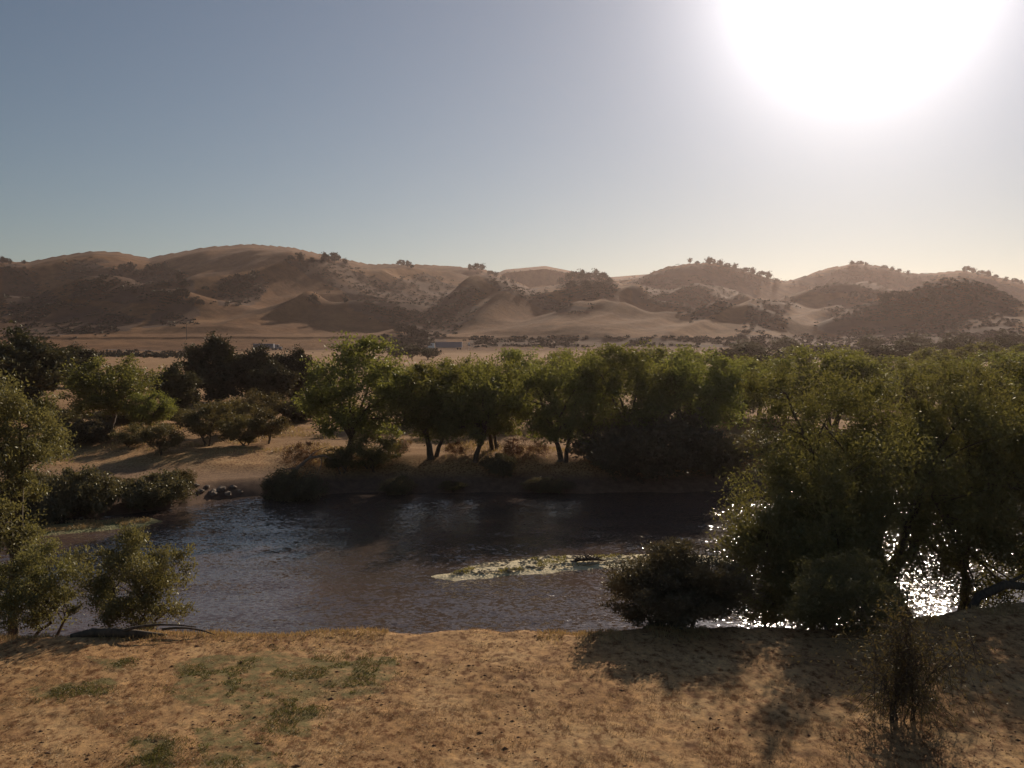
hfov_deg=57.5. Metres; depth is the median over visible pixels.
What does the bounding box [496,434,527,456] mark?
dry shrub
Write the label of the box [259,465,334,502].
bank shrub
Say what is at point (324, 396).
cottonwood
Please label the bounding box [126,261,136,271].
hillside oak
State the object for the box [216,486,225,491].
rock
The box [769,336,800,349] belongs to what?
valley tree
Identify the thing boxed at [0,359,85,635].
willow tree
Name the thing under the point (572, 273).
hillside oak
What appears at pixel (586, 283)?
hillside oak
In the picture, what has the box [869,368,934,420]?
cottonwood
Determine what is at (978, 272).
hillside oak
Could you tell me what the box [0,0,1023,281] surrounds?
sky
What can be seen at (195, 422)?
willow shrub
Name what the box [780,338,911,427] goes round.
cottonwood
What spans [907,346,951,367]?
valley tree
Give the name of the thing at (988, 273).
hillside oak
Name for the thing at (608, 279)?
hillside oak
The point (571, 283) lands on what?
hillside oak
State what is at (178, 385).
oak tree
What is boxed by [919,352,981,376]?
valley tree
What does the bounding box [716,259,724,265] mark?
hillside oak
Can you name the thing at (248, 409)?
willow shrub
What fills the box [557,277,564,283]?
hillside oak
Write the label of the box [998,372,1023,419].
cottonwood
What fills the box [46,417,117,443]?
willow shrub
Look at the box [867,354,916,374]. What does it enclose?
valley tree
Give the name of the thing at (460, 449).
dry shrub
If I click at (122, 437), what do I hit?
willow shrub
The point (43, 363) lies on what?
oak tree
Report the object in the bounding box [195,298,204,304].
hillside oak
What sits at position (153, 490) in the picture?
bank shrub
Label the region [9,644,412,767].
green grass
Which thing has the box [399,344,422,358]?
valley tree
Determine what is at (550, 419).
cottonwood
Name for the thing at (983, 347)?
valley tree
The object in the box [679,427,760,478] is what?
bank shrub
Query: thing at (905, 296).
hillside oak
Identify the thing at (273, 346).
truck
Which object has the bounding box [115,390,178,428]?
bush
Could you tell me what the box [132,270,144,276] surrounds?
hillside oak
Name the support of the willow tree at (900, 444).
on the ground at (248, 472)
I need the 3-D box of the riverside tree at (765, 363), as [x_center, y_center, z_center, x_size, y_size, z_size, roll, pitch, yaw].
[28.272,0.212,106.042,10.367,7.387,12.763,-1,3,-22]
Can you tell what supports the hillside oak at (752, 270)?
on the hills
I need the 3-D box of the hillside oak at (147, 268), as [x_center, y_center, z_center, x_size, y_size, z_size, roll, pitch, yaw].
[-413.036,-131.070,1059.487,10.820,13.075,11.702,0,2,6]
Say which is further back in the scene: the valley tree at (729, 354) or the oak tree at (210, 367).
the valley tree at (729, 354)
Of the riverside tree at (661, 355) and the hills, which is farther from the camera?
the hills
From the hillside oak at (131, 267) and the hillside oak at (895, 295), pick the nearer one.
the hillside oak at (895, 295)
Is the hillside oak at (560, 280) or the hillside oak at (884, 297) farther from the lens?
the hillside oak at (560, 280)
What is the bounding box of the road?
[83,348,935,350]
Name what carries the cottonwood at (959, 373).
on the ground at (248, 472)
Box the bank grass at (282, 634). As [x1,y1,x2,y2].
[0,601,1023,649]
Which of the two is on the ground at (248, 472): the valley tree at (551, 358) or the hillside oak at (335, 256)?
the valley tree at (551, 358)
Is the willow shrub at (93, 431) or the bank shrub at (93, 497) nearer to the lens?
the bank shrub at (93, 497)
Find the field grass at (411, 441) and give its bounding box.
[68,424,793,463]
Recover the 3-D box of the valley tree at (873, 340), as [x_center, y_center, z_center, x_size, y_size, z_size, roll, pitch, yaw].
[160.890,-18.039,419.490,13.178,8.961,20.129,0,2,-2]
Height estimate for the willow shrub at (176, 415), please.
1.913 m
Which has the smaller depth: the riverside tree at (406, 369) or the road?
the riverside tree at (406, 369)
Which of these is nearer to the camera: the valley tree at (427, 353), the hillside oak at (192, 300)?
the valley tree at (427, 353)
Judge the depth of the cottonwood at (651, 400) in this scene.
69.87 m
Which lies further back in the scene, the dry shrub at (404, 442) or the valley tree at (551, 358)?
the valley tree at (551, 358)
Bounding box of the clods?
[0,616,1023,767]
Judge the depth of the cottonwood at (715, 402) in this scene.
71.39 m
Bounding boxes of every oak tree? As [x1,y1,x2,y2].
[0,320,88,405]
[0,343,23,394]
[63,340,102,376]
[144,357,204,410]
[177,331,263,402]
[223,340,281,395]
[245,356,302,404]
[265,343,318,401]
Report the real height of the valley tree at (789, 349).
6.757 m
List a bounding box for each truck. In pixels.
[253,344,281,349]
[428,342,461,349]
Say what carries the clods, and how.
on the ground at (248, 472)
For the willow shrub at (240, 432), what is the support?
on the ground at (248, 472)
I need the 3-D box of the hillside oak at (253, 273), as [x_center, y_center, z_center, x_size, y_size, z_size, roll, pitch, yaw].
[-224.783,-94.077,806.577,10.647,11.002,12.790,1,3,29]
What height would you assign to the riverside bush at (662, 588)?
2.259 m
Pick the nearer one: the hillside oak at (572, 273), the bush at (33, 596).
the bush at (33, 596)
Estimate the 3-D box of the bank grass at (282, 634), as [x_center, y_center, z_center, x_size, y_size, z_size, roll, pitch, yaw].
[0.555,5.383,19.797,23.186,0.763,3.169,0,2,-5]
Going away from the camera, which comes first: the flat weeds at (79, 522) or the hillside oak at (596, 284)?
the flat weeds at (79, 522)
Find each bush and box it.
[0,525,85,636]
[52,523,199,631]
[597,536,774,630]
[704,461,925,629]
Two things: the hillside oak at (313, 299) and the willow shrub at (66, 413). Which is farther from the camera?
the hillside oak at (313, 299)
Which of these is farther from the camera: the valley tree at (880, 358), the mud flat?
the valley tree at (880, 358)
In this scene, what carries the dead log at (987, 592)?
on the ground at (248, 472)
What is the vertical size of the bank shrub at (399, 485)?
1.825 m
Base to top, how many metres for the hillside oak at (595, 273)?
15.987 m
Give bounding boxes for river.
[0,480,1023,636]
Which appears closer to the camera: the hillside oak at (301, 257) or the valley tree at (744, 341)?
the valley tree at (744, 341)
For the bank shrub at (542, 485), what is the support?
on the ground at (248, 472)
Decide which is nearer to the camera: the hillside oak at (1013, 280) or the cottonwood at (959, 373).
the cottonwood at (959, 373)
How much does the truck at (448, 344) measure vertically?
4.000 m
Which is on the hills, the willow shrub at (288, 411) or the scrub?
the scrub
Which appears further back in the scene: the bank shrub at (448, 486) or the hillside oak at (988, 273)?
the hillside oak at (988, 273)
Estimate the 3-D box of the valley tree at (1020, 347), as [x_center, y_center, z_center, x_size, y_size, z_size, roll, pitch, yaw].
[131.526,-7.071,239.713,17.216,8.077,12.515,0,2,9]
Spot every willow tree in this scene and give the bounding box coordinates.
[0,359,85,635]
[705,348,1023,628]
[906,338,1023,591]
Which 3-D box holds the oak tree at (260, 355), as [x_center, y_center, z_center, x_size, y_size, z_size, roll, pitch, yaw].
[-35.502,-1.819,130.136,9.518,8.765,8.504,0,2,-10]
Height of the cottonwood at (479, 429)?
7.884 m
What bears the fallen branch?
on the ground at (248, 472)
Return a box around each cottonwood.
[54,353,167,426]
[285,330,428,452]
[384,356,481,459]
[422,361,526,462]
[463,352,535,449]
[497,343,623,462]
[558,340,689,432]
[646,344,763,429]
[694,357,793,426]
[757,355,823,419]
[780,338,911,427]
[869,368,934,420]
[909,358,1019,421]
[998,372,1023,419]
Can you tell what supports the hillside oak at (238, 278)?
on the hills
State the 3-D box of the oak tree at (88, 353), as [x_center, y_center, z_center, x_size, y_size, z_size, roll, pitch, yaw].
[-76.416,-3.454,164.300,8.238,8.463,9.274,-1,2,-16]
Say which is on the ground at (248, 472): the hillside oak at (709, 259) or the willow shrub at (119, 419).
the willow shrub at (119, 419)
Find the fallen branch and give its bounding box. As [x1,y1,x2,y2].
[281,447,346,473]
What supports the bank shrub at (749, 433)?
on the ground at (248, 472)
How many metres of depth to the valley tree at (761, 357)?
209.12 m
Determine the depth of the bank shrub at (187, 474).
62.19 m
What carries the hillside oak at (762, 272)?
on the hills
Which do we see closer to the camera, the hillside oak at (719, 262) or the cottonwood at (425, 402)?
the cottonwood at (425, 402)
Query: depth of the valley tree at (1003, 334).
426.80 m
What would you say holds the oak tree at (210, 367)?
on the ground at (248, 472)
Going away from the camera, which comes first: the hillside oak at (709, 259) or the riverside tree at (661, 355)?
the riverside tree at (661, 355)
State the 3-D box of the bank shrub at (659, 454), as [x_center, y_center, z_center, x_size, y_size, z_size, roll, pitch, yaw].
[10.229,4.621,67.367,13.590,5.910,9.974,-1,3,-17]
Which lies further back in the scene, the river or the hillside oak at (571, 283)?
the hillside oak at (571, 283)
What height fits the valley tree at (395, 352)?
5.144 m
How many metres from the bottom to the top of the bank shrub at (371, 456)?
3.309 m
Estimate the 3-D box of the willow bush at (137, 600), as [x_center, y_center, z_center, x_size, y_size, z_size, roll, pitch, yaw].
[-8.731,4.652,21.290,3.348,2.924,2.304,0,2,0]
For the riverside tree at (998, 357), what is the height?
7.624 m
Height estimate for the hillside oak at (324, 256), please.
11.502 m
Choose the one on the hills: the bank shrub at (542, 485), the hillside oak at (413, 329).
the hillside oak at (413, 329)
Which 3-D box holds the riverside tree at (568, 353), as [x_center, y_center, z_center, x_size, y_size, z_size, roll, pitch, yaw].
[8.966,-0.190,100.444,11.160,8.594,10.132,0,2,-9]
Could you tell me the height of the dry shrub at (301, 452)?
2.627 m
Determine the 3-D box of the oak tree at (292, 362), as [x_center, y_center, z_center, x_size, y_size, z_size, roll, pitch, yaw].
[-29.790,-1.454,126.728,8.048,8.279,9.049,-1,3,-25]
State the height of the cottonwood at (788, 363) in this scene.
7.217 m
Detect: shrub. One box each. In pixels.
[6,466,83,525]
[21,404,94,426]
[36,462,120,517]
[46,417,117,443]
[85,408,142,423]
[105,467,204,511]
[108,422,154,446]
[113,476,136,488]
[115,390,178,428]
[131,422,190,455]
[153,407,192,423]
[171,468,197,486]
[174,399,240,445]
[202,395,257,433]
[215,412,266,444]
[238,387,291,418]
[243,406,294,443]
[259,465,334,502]
[271,395,314,421]
[278,439,325,469]
[316,444,361,474]
[335,430,409,472]
[376,473,417,494]
[395,439,410,452]
[436,480,468,491]
[443,440,467,454]
[478,450,518,477]
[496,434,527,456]
[518,476,578,493]
[525,439,551,454]
[556,406,748,484]
[587,433,638,474]
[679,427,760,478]
[734,427,791,453]
[790,556,1016,755]
[807,430,880,443]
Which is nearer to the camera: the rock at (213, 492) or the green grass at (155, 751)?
the green grass at (155, 751)
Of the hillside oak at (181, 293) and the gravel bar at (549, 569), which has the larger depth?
the hillside oak at (181, 293)
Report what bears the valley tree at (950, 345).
on the ground at (248, 472)
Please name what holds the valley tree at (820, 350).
on the ground at (248, 472)
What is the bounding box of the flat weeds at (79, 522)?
[13,517,149,532]
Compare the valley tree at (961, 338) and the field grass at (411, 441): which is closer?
the field grass at (411, 441)
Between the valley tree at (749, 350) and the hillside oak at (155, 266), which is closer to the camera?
the valley tree at (749, 350)
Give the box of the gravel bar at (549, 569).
[431,554,736,580]
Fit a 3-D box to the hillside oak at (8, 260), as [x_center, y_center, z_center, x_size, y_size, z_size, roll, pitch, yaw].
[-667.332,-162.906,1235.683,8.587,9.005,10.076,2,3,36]
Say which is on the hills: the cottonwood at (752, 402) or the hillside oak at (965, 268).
the hillside oak at (965, 268)
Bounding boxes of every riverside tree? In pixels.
[372,364,438,420]
[426,355,474,387]
[472,345,556,424]
[548,345,635,414]
[626,344,712,415]
[715,354,797,415]
[840,364,901,410]
[882,356,974,401]
[951,349,1023,392]
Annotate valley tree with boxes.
[379,346,405,357]
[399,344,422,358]
[412,348,443,359]
[542,351,569,371]
[701,347,744,361]
[719,342,777,358]
[728,338,761,350]
[751,349,788,365]
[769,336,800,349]
[773,345,818,363]
[812,344,846,353]
[827,347,874,364]
[853,334,886,351]
[859,344,906,359]
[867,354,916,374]
[881,339,929,356]
[898,332,935,348]
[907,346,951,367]
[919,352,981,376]
[926,337,975,352]
[938,331,983,343]
[948,341,1010,362]
[979,336,1018,351]
[984,329,1023,343]
[987,349,1020,376]
[990,343,1023,356]
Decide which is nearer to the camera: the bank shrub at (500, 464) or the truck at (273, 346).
the bank shrub at (500, 464)
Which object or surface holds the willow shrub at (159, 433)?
on the ground at (248, 472)
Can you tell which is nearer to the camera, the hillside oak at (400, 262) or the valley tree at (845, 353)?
the valley tree at (845, 353)
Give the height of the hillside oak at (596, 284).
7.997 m
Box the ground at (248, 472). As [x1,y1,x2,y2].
[0,350,1023,767]
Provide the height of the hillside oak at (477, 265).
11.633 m
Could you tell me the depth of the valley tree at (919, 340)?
427.69 m
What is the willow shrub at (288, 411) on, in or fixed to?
on the ground at (248, 472)
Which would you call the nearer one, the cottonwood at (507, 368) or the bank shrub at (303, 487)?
the bank shrub at (303, 487)
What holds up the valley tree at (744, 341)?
on the ground at (248, 472)
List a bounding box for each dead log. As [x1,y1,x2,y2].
[70,623,215,637]
[967,574,1023,608]
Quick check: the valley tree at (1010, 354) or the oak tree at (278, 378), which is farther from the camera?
the valley tree at (1010, 354)
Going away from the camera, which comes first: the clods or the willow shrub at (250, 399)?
the clods
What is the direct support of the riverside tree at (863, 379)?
on the ground at (248, 472)
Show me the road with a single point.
(311, 349)
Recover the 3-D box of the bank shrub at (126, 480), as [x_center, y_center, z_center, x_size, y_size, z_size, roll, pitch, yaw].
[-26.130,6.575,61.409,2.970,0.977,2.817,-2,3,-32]
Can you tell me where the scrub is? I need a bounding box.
[0,257,1023,361]
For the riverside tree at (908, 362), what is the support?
on the ground at (248, 472)
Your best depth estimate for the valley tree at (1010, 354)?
160.85 m
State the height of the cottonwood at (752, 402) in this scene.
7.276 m
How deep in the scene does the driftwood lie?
44.52 m
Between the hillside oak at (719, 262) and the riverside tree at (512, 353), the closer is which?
the riverside tree at (512, 353)
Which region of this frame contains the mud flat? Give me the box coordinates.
[24,518,161,537]
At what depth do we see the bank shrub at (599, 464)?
67.90 m
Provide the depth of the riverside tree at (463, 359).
100.83 m
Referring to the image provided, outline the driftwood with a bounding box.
[564,551,606,561]
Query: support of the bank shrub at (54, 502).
on the ground at (248, 472)
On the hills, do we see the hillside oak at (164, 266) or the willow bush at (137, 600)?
the hillside oak at (164, 266)
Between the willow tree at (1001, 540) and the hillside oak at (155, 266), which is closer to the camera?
the willow tree at (1001, 540)
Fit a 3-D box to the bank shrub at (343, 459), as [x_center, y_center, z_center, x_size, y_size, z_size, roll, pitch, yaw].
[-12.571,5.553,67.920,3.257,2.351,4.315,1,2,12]
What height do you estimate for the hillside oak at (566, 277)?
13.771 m
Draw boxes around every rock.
[208,489,217,495]
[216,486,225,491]
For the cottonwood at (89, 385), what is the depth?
85.80 m
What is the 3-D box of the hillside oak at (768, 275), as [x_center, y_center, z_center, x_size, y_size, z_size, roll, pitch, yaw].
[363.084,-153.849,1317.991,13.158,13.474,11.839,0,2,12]
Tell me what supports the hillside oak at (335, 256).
on the hills
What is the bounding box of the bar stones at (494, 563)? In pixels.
[452,554,719,573]
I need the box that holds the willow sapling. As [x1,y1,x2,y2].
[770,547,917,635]
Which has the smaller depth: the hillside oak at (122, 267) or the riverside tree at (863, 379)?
the riverside tree at (863, 379)
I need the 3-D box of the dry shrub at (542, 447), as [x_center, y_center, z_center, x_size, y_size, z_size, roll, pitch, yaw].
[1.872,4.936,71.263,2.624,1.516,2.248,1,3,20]
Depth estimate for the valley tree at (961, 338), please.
418.08 m
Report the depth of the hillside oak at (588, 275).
1027.80 m
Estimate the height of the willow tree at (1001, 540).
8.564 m
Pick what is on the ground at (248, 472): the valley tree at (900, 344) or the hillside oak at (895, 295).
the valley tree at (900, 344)
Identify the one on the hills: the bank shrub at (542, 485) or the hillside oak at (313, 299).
the hillside oak at (313, 299)
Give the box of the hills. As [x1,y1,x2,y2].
[0,244,1023,351]
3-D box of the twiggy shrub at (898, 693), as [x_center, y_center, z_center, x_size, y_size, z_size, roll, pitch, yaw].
[6.354,4.283,14.740,3.088,2.596,2.546,-1,3,-18]
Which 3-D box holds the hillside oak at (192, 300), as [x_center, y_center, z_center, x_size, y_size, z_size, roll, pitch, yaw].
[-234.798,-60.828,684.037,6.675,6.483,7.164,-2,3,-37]
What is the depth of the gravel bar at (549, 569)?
43.50 m
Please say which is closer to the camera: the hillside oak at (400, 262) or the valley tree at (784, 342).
the valley tree at (784, 342)
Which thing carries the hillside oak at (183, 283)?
on the hills
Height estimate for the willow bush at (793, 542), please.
6.089 m
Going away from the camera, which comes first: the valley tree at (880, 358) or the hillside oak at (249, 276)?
the valley tree at (880, 358)
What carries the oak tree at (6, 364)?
on the ground at (248, 472)
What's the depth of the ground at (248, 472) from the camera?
16.37 m
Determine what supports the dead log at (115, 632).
on the ground at (248, 472)
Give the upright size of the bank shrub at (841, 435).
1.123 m
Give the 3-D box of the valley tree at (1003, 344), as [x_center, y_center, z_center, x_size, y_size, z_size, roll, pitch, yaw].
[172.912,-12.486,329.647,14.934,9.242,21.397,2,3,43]
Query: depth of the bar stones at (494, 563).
44.30 m
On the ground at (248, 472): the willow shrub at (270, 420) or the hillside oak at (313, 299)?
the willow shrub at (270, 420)
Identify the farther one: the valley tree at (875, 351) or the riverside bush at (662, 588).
the valley tree at (875, 351)
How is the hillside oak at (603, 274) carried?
on the hills
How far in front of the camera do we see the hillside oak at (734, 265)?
1263.67 m
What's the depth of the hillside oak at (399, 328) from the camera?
590.98 m
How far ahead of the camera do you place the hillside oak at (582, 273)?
1026.30 m
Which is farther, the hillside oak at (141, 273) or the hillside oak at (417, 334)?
the hillside oak at (141, 273)
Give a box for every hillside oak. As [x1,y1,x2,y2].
[3,258,11,262]
[117,264,128,271]
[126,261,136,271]
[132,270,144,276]
[144,263,152,273]
[150,263,160,271]
[158,261,167,272]
[170,287,190,298]
[178,281,186,286]
[189,297,196,304]
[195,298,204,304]
[233,273,243,281]
[241,273,255,281]
[249,269,259,280]
[295,252,304,260]
[306,292,319,303]
[321,252,330,261]
[329,252,340,262]
[393,323,411,334]
[396,259,405,265]
[407,323,418,336]
[413,329,429,338]
[471,263,480,269]
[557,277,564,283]
[564,272,571,281]
[564,280,577,288]
[567,270,580,280]
[577,268,586,279]
[578,278,592,290]
[585,272,592,279]
[591,268,600,278]
[591,281,604,288]
[596,272,608,280]
[603,276,613,283]
[704,257,712,263]
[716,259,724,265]
[731,262,738,269]
[749,267,755,273]
[756,270,765,275]
[765,270,771,277]
[877,292,890,303]
[887,290,901,299]
[899,290,912,301]
[962,266,972,271]
[976,270,985,274]
[983,270,992,276]
[1011,278,1019,282]

